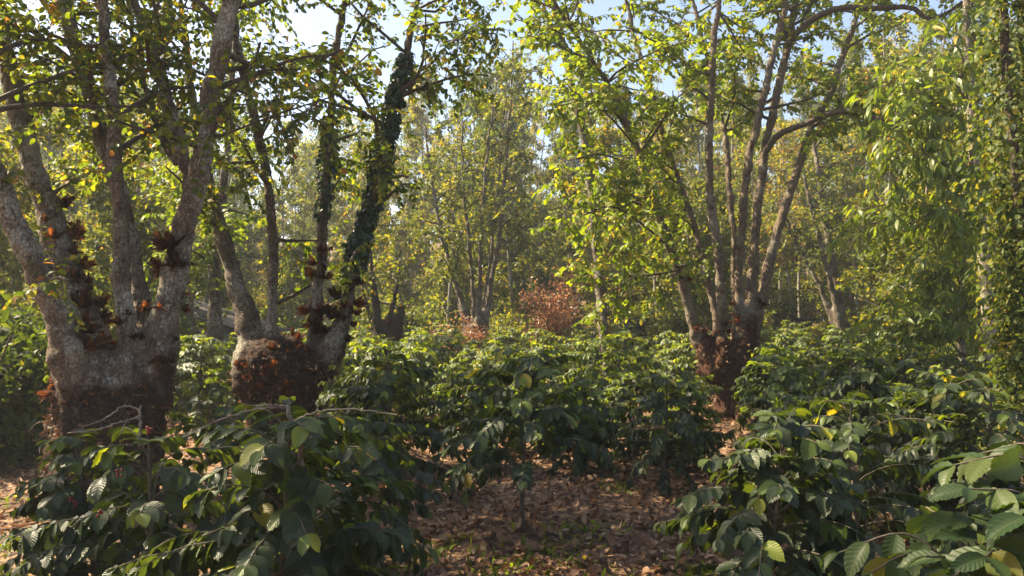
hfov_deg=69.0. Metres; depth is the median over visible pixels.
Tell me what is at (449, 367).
coffee bush
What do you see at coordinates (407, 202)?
slender tree
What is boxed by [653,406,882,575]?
coffee bush
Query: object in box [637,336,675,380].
coffee bush
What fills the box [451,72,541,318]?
tree
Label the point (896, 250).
bushy tree
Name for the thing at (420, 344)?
coffee bush
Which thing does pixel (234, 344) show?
coffee bush
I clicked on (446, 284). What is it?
bushy tree
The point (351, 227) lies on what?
pale trunk tree
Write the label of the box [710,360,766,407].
coffee bush
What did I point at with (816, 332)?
hill shrub
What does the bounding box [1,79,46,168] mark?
multi stem tree
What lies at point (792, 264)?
bushy tree
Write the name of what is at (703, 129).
multi stem tree
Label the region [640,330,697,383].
coffee bush
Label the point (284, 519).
coffee bush
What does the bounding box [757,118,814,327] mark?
pale trunk tree
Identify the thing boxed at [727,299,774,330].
hill shrub
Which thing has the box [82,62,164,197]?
multi stem tree
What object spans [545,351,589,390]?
coffee bush
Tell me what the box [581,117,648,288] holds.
slender tree
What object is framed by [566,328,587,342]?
coffee bush
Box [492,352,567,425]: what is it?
coffee bush
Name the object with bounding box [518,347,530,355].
coffee bush
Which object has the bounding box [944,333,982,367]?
coffee bush
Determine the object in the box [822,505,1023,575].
coffee sapling
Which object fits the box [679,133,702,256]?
pale trunk tree
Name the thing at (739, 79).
slender tree
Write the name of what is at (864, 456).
coffee bush
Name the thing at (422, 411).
coffee bush
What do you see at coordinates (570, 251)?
slender tree
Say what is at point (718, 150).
multi stem tree
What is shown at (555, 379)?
coffee bush
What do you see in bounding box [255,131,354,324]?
multi stem tree
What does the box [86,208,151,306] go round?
bushy tree
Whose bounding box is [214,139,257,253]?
multi stem tree
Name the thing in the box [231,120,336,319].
multi stem tree
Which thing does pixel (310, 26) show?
sky
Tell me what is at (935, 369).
coffee bush
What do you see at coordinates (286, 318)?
hill shrub
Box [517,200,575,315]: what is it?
bushy tree
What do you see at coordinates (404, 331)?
coffee bush
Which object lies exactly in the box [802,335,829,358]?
coffee bush
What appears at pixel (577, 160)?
evergreen tree
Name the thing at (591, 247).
bushy tree
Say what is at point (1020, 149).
slender tree
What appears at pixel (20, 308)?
bushy tree
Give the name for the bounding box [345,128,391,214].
multi stem tree
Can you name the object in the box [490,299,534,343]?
hill shrub
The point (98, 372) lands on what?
pollarded tree
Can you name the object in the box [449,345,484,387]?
coffee bush
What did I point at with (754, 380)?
coffee bush
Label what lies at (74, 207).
evergreen tree
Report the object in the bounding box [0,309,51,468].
dark shrub
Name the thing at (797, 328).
coffee bush
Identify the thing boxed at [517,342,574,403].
coffee bush
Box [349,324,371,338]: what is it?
coffee bush
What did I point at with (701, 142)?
evergreen tree
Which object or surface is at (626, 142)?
evergreen tree
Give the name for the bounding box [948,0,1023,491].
creeper column
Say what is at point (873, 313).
multi stem tree
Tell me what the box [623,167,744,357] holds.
bushy tree
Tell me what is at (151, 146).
slender tree
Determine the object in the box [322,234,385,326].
bushy tree
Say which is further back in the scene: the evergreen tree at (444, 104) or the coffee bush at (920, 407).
the evergreen tree at (444, 104)
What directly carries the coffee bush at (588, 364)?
on the ground
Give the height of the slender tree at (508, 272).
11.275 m
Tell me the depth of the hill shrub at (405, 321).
22.30 m
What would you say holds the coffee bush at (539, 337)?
on the ground
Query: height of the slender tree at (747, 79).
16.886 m
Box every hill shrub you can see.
[201,281,268,310]
[227,278,257,309]
[244,265,264,292]
[244,273,285,301]
[250,281,294,314]
[253,287,268,308]
[257,287,308,329]
[322,279,339,301]
[331,289,438,338]
[360,288,434,330]
[376,258,404,295]
[377,269,433,303]
[378,282,389,296]
[382,292,456,335]
[401,268,440,287]
[404,292,470,331]
[431,285,496,331]
[457,308,521,344]
[461,286,494,305]
[490,295,542,327]
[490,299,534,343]
[531,288,583,331]
[531,304,575,333]
[568,300,593,327]
[618,288,696,343]
[622,283,652,299]
[698,298,771,327]
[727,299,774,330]
[764,282,811,332]
[771,261,811,302]
[774,267,822,319]
[806,301,868,346]
[826,282,875,320]
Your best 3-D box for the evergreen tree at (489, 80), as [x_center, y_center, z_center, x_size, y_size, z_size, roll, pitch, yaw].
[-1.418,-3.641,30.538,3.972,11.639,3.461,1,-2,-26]
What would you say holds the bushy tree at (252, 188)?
on the ground
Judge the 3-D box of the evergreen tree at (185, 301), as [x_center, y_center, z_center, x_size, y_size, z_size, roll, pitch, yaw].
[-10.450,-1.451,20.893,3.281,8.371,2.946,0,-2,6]
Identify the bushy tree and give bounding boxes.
[0,122,78,320]
[5,179,89,304]
[9,212,71,322]
[50,142,190,331]
[70,206,91,234]
[77,118,239,341]
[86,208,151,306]
[187,223,248,304]
[221,207,250,279]
[235,207,267,272]
[248,177,287,263]
[251,210,296,282]
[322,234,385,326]
[375,214,437,309]
[415,189,483,329]
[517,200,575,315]
[543,189,562,249]
[563,183,615,290]
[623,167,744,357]
[644,197,715,297]
[672,191,760,319]
[675,181,782,336]
[748,193,782,285]
[770,218,810,288]
[795,206,883,333]
[865,192,980,380]
[979,114,1023,352]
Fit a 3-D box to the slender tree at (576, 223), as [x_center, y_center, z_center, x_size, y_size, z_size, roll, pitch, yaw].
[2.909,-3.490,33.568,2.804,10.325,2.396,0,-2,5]
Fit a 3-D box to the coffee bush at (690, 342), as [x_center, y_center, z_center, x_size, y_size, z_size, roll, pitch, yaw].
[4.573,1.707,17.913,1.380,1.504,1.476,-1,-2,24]
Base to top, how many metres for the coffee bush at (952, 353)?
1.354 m
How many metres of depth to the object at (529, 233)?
41.46 m
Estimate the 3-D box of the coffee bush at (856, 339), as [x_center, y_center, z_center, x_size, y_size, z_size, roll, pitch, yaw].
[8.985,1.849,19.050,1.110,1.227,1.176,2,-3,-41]
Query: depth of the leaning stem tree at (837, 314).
21.82 m
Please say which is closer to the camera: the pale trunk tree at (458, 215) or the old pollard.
the old pollard
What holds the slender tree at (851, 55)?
on the ground
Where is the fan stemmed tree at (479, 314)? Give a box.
[400,32,556,355]
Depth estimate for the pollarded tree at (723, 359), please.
11.46 m
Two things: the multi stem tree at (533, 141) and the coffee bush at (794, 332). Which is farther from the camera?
the multi stem tree at (533, 141)
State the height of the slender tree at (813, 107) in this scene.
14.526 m
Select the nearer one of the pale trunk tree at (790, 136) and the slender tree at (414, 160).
the pale trunk tree at (790, 136)
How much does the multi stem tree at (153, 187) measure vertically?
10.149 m
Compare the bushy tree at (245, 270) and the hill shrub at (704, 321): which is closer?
the hill shrub at (704, 321)
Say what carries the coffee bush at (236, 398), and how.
on the ground
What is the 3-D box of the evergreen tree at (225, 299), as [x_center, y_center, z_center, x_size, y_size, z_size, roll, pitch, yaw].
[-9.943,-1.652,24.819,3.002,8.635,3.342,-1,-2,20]
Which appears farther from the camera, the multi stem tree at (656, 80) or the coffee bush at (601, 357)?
the multi stem tree at (656, 80)
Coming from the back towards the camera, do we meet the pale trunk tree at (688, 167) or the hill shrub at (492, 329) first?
the pale trunk tree at (688, 167)
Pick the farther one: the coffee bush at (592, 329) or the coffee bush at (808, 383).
the coffee bush at (592, 329)
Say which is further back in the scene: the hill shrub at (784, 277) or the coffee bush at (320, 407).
the hill shrub at (784, 277)
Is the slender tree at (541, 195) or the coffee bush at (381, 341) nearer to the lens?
the coffee bush at (381, 341)
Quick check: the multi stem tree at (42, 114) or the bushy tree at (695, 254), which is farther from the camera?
the multi stem tree at (42, 114)
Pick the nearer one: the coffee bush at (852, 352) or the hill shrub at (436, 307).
the coffee bush at (852, 352)
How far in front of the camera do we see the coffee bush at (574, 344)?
15.62 m
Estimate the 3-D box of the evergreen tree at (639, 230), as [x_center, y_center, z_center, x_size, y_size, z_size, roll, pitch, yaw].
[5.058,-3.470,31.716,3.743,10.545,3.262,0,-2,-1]
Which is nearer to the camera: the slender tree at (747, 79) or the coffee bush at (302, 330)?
the coffee bush at (302, 330)
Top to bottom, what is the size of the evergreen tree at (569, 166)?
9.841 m
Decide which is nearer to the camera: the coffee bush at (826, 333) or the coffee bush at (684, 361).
the coffee bush at (684, 361)
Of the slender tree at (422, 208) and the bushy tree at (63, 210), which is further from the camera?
the slender tree at (422, 208)
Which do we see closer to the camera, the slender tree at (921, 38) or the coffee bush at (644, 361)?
the coffee bush at (644, 361)
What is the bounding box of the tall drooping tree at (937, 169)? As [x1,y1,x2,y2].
[823,0,1023,428]
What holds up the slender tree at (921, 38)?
on the ground
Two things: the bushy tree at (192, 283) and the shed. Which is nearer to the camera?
the shed
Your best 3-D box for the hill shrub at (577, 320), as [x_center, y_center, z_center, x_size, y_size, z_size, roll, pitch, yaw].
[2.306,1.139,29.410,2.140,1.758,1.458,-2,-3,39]
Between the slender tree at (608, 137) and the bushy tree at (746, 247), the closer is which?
the slender tree at (608, 137)
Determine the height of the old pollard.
5.474 m
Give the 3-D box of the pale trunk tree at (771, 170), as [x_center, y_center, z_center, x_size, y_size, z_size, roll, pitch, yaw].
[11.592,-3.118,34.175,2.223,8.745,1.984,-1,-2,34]
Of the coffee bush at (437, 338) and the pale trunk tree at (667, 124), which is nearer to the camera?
the coffee bush at (437, 338)
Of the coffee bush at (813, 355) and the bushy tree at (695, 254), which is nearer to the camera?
the coffee bush at (813, 355)
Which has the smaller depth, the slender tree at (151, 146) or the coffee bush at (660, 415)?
the coffee bush at (660, 415)
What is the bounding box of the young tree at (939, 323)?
[838,214,1013,382]
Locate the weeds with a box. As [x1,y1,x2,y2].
[0,477,776,575]
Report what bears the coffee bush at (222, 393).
on the ground
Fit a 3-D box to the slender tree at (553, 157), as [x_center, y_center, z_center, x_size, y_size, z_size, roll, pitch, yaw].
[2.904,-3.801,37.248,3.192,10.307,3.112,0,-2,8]
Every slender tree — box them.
[0,51,104,324]
[45,52,88,224]
[107,77,167,212]
[185,132,228,298]
[277,126,306,251]
[393,98,424,263]
[394,65,463,284]
[395,85,434,267]
[409,73,457,259]
[464,41,555,323]
[518,101,558,232]
[535,107,588,303]
[541,112,596,303]
[546,116,591,315]
[561,71,644,350]
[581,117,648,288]
[659,59,741,321]
[688,64,770,258]
[696,59,735,190]
[729,48,770,235]
[765,72,796,262]
[773,66,821,280]
[806,16,880,320]
[831,23,863,211]
[834,0,930,333]
[847,14,931,297]
[910,6,959,94]
[931,73,1021,366]
[985,11,1023,188]
[990,38,1023,261]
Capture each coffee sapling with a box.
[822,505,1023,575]
[921,441,1023,552]
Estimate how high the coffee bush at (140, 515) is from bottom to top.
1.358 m
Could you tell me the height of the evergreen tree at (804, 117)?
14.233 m
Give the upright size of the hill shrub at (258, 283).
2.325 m
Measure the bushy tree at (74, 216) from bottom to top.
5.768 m
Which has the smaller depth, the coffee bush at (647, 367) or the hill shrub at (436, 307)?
the coffee bush at (647, 367)
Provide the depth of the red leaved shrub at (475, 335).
18.93 m
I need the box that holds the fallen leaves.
[0,397,1001,575]
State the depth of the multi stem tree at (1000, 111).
28.36 m
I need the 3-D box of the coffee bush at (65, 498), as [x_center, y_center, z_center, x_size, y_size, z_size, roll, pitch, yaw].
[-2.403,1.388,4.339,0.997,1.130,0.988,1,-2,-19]
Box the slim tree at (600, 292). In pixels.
[526,0,654,383]
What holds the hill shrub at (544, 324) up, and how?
on the ground
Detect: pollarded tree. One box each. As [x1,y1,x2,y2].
[0,0,384,496]
[111,0,518,441]
[134,0,297,392]
[487,0,1011,420]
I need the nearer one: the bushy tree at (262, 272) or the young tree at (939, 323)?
the young tree at (939, 323)
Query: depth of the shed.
20.81 m
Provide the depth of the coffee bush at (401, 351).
15.34 m
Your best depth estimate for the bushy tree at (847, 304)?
24.63 m
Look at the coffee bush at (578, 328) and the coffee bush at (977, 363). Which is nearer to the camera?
the coffee bush at (977, 363)
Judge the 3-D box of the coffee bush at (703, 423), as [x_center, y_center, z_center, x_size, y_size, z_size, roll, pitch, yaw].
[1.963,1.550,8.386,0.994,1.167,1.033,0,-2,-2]
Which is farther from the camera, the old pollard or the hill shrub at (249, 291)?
the hill shrub at (249, 291)
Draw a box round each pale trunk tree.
[0,102,11,264]
[285,143,311,230]
[292,133,319,253]
[329,120,373,262]
[348,145,365,222]
[375,143,410,292]
[423,104,485,326]
[438,142,473,244]
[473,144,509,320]
[640,116,692,310]
[670,125,695,244]
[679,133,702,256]
[720,124,778,268]
[746,123,784,304]
[747,128,781,300]
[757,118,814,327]
[761,116,811,305]
[777,117,819,317]
[793,126,847,321]
[818,120,881,312]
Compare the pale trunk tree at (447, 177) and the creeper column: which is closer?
the creeper column
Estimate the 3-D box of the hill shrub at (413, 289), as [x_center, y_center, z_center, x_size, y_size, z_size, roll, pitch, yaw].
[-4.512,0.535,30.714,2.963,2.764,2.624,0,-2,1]
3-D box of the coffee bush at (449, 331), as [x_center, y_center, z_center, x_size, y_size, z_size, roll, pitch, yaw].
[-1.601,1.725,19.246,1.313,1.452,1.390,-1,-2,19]
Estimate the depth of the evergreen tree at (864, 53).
32.55 m
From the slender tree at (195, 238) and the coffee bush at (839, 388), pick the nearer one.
the coffee bush at (839, 388)
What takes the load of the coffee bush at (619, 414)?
on the ground
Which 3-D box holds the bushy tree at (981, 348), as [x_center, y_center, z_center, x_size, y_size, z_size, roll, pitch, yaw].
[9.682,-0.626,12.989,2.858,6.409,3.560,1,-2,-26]
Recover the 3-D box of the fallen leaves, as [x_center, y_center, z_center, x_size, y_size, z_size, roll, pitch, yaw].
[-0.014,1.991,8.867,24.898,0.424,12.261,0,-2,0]
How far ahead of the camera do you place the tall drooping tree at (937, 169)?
9.43 m
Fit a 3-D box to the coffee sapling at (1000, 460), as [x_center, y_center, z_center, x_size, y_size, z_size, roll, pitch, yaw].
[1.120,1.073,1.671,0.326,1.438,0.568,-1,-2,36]
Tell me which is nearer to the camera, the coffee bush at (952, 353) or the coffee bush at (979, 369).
the coffee bush at (979, 369)
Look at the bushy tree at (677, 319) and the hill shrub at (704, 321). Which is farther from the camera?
the hill shrub at (704, 321)
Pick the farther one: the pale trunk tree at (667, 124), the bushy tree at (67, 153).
the pale trunk tree at (667, 124)
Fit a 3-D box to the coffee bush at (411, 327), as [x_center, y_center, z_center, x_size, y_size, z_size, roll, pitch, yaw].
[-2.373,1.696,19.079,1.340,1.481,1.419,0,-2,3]
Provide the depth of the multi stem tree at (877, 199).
27.59 m
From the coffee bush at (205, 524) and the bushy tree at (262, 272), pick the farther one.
the bushy tree at (262, 272)
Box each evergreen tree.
[3,73,105,230]
[43,87,87,180]
[84,88,200,308]
[185,116,273,308]
[220,111,266,280]
[288,123,343,260]
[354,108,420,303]
[427,91,467,217]
[428,62,531,297]
[444,95,484,258]
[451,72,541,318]
[458,68,500,254]
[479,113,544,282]
[491,57,544,312]
[540,113,587,259]
[548,133,588,260]
[591,80,650,306]
[610,106,643,229]
[681,69,755,229]
[777,51,840,222]
[797,27,883,290]
[834,45,899,283]
[879,45,922,184]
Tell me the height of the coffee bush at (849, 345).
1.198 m
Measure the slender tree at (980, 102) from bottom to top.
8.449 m
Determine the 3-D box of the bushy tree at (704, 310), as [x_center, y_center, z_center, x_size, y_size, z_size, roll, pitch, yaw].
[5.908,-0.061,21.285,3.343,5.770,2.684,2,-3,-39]
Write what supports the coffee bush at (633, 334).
on the ground
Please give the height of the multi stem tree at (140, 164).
7.308 m
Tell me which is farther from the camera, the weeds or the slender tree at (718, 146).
the slender tree at (718, 146)
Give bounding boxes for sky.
[0,0,1023,243]
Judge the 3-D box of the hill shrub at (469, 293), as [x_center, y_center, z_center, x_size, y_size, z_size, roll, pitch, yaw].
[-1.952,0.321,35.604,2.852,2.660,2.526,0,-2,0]
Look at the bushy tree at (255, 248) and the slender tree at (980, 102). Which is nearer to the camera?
the slender tree at (980, 102)
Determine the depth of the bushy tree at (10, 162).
12.37 m
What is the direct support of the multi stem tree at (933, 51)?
on the ground
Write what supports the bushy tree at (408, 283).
on the ground
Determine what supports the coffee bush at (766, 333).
on the ground
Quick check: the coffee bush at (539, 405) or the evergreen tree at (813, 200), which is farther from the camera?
the evergreen tree at (813, 200)
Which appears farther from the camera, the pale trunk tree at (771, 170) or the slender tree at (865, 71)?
the pale trunk tree at (771, 170)
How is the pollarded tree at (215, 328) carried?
on the ground
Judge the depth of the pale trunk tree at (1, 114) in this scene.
23.33 m
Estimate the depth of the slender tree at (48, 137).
14.25 m
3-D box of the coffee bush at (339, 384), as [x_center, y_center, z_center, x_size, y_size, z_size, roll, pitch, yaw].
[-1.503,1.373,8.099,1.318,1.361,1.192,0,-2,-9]
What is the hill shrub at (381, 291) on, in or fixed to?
on the ground
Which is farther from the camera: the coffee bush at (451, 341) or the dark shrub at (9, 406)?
the coffee bush at (451, 341)
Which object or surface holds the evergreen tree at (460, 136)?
on the ground
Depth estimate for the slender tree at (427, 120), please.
50.84 m
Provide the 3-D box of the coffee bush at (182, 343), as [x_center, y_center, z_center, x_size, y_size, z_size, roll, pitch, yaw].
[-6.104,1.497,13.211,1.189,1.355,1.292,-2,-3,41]
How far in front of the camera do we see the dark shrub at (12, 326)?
8.92 m
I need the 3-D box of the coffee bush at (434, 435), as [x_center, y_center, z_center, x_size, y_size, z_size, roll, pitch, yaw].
[-1.055,1.291,6.821,1.320,1.346,1.274,-2,-3,39]
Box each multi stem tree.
[0,56,55,169]
[0,82,49,166]
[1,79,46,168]
[20,76,181,332]
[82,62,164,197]
[105,75,197,241]
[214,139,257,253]
[215,119,260,206]
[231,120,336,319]
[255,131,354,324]
[298,115,346,260]
[301,116,409,292]
[313,110,364,242]
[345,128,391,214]
[491,55,556,284]
[559,91,608,199]
[561,109,666,333]
[622,63,693,251]
[641,69,720,257]
[690,88,752,180]
[695,56,774,276]
[835,2,1007,336]
[849,66,958,277]
[877,43,1014,347]
[887,41,945,98]
[948,37,1023,263]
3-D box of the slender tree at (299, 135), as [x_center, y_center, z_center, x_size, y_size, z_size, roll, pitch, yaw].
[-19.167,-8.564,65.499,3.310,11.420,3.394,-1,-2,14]
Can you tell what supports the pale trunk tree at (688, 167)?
on the ground
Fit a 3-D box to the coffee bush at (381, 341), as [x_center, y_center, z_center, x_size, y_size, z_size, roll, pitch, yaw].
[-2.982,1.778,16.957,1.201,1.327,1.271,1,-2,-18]
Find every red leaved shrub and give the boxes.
[406,310,490,381]
[513,260,585,351]
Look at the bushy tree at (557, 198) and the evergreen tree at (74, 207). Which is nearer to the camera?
the evergreen tree at (74, 207)
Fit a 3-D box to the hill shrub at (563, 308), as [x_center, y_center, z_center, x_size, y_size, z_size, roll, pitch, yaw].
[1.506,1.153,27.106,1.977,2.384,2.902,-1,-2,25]
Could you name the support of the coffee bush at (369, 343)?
on the ground
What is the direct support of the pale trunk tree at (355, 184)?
on the ground
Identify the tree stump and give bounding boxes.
[617,318,646,359]
[795,317,811,336]
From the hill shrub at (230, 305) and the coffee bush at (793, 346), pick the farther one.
the hill shrub at (230, 305)
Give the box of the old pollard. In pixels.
[327,155,430,356]
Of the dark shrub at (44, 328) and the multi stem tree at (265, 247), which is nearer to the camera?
the dark shrub at (44, 328)
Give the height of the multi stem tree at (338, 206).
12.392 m
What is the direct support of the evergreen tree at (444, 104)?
on the ground
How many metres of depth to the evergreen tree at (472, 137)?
44.90 m
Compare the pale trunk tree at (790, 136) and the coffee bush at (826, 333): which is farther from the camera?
the pale trunk tree at (790, 136)
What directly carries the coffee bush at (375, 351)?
on the ground
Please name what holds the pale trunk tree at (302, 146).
on the ground
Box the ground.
[0,238,1000,575]
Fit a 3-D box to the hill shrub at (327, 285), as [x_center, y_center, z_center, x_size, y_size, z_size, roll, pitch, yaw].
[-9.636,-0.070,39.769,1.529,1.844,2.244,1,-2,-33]
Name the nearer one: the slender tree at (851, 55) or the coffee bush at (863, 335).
the coffee bush at (863, 335)
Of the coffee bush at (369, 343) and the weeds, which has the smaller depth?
the weeds
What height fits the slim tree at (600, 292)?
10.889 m
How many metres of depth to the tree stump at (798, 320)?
26.79 m
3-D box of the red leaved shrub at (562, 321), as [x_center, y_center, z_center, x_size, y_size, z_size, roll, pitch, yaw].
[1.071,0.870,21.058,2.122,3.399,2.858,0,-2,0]
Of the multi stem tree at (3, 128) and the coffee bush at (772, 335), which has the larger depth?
the multi stem tree at (3, 128)
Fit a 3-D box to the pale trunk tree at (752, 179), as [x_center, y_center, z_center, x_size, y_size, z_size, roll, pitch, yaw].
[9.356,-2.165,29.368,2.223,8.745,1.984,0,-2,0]
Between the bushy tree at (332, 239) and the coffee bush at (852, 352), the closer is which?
the coffee bush at (852, 352)
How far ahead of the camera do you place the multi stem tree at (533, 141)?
46.87 m
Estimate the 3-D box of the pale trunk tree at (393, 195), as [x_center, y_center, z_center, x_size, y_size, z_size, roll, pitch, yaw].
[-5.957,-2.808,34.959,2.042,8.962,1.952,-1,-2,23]
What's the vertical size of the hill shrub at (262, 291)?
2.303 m
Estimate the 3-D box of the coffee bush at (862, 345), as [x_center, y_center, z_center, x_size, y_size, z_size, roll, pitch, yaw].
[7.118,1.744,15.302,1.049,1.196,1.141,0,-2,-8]
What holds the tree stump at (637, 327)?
on the ground
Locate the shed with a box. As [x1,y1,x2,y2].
[180,299,290,339]
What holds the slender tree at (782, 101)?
on the ground
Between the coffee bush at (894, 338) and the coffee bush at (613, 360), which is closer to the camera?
the coffee bush at (613, 360)
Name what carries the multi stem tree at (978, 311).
on the ground
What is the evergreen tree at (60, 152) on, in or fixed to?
on the ground
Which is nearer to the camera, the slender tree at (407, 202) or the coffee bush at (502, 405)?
the coffee bush at (502, 405)
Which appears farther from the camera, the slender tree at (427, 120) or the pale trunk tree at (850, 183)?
the slender tree at (427, 120)
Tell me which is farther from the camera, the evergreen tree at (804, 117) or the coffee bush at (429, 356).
the evergreen tree at (804, 117)
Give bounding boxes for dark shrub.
[0,294,51,462]
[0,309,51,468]
[4,321,47,428]
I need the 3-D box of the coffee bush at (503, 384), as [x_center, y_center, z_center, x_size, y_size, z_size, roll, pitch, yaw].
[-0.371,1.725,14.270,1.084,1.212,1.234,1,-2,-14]
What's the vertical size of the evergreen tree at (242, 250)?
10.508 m
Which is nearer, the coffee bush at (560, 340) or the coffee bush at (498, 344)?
the coffee bush at (498, 344)
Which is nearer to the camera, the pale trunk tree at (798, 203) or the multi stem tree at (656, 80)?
the pale trunk tree at (798, 203)
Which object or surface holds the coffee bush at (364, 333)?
on the ground
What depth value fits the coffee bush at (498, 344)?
13.09 m
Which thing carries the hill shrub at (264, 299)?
on the ground
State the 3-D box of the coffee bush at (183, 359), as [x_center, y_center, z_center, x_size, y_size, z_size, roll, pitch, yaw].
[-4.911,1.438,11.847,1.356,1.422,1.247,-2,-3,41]
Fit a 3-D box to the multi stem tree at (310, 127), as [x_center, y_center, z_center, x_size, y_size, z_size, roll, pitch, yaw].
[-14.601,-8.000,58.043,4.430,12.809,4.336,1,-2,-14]
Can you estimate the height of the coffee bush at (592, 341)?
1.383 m
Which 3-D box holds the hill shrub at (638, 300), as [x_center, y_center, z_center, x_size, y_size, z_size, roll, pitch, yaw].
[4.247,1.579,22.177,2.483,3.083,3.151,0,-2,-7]
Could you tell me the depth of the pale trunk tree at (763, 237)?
30.32 m
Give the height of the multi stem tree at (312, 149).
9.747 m
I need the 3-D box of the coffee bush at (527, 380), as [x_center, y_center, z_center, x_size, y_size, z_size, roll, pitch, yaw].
[0.086,1.138,5.456,1.422,1.402,1.227,-1,-2,35]
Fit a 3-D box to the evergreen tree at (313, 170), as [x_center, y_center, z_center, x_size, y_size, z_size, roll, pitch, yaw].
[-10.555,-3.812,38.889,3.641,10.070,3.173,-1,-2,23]
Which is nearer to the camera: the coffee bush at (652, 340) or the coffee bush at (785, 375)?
the coffee bush at (785, 375)
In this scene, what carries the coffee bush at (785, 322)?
on the ground
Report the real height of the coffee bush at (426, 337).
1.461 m
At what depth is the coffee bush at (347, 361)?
11.89 m
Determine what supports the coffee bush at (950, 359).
on the ground
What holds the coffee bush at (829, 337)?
on the ground
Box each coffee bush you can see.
[0,405,279,575]
[0,428,186,575]
[102,395,438,575]
[128,392,291,570]
[165,335,243,426]
[171,334,231,422]
[172,334,197,402]
[205,361,242,414]
[225,335,237,349]
[283,328,307,337]
[286,410,449,575]
[303,338,346,416]
[315,348,360,413]
[315,353,434,461]
[329,353,463,487]
[334,331,385,386]
[335,338,422,419]
[335,342,385,411]
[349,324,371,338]
[349,329,372,347]
[371,337,396,378]
[386,339,447,412]
[391,348,423,381]
[392,331,452,398]
[401,327,415,342]
[401,345,458,417]
[403,328,446,381]
[403,333,452,382]
[404,326,438,344]
[417,372,501,453]
[423,358,490,430]
[428,373,530,466]
[429,322,458,335]
[433,330,479,368]
[436,327,473,362]
[441,347,622,532]
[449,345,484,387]
[453,354,506,405]
[458,339,491,378]
[469,340,524,404]
[473,347,506,388]
[480,340,510,356]
[485,353,563,455]
[487,326,528,356]
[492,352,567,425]
[505,325,535,347]
[513,328,561,375]
[514,349,590,407]
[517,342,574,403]
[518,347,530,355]
[532,365,627,478]
[540,334,569,376]
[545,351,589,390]
[548,327,574,349]
[554,334,599,378]
[554,334,653,440]
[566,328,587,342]
[568,347,597,387]
[569,325,589,337]
[572,331,594,340]
[574,335,599,386]
[576,327,613,366]
[587,330,669,422]
[595,347,649,397]
[597,325,644,367]
[599,369,664,459]
[613,372,732,496]
[616,350,653,383]
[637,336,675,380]
[638,343,659,389]
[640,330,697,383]
[641,374,736,475]
[653,340,710,398]
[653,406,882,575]
[662,331,714,407]
[674,331,711,373]
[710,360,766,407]
[727,347,833,481]
[730,391,850,521]
[734,344,815,430]
[751,329,783,370]
[759,329,791,362]
[760,328,805,348]
[763,331,818,381]
[765,345,811,389]
[769,390,975,575]
[770,350,928,490]
[771,326,831,366]
[775,321,797,345]
[779,319,812,344]
[785,364,857,438]
[788,344,828,389]
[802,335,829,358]
[808,340,889,409]
[818,328,844,344]
[819,343,852,361]
[822,325,857,360]
[848,333,871,356]
[849,336,871,355]
[850,369,1015,544]
[853,343,883,369]
[856,380,923,461]
[857,343,945,411]
[862,330,910,374]
[870,330,915,353]
[884,388,1023,553]
[902,364,1008,481]
[906,343,984,418]
[908,352,980,417]
[914,341,979,382]
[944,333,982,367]
[959,351,1017,446]
[967,352,1007,417]
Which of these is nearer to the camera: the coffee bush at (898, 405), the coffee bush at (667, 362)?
the coffee bush at (898, 405)
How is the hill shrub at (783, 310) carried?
on the ground
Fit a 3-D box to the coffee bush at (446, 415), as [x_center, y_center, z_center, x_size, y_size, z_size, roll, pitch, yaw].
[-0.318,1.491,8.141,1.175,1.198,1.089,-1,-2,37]
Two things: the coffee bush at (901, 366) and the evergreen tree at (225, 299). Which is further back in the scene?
the evergreen tree at (225, 299)
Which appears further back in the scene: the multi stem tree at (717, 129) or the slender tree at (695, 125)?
the multi stem tree at (717, 129)
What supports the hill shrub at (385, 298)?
on the ground
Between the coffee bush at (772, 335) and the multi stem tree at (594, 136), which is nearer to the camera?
the coffee bush at (772, 335)
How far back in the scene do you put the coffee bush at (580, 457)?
8.13 m
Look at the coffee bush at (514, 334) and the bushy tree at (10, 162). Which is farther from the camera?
the coffee bush at (514, 334)
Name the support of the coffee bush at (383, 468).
on the ground
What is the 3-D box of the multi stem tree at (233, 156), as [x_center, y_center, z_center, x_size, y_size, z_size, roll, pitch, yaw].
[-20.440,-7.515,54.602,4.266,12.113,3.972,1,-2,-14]
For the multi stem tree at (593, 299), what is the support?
on the ground
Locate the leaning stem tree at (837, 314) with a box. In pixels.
[751,81,865,346]
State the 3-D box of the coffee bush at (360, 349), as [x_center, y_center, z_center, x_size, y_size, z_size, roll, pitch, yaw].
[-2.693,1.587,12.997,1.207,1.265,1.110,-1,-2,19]
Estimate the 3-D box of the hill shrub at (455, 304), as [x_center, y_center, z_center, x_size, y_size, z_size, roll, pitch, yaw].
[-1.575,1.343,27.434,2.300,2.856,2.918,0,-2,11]
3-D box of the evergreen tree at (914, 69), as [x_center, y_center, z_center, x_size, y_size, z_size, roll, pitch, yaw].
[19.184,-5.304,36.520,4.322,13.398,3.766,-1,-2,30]
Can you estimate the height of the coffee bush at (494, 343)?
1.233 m
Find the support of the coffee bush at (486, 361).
on the ground
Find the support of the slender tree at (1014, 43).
on the ground
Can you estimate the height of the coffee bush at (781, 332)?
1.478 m
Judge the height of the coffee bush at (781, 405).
1.129 m
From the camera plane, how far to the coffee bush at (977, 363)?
12.00 m
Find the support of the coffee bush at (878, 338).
on the ground

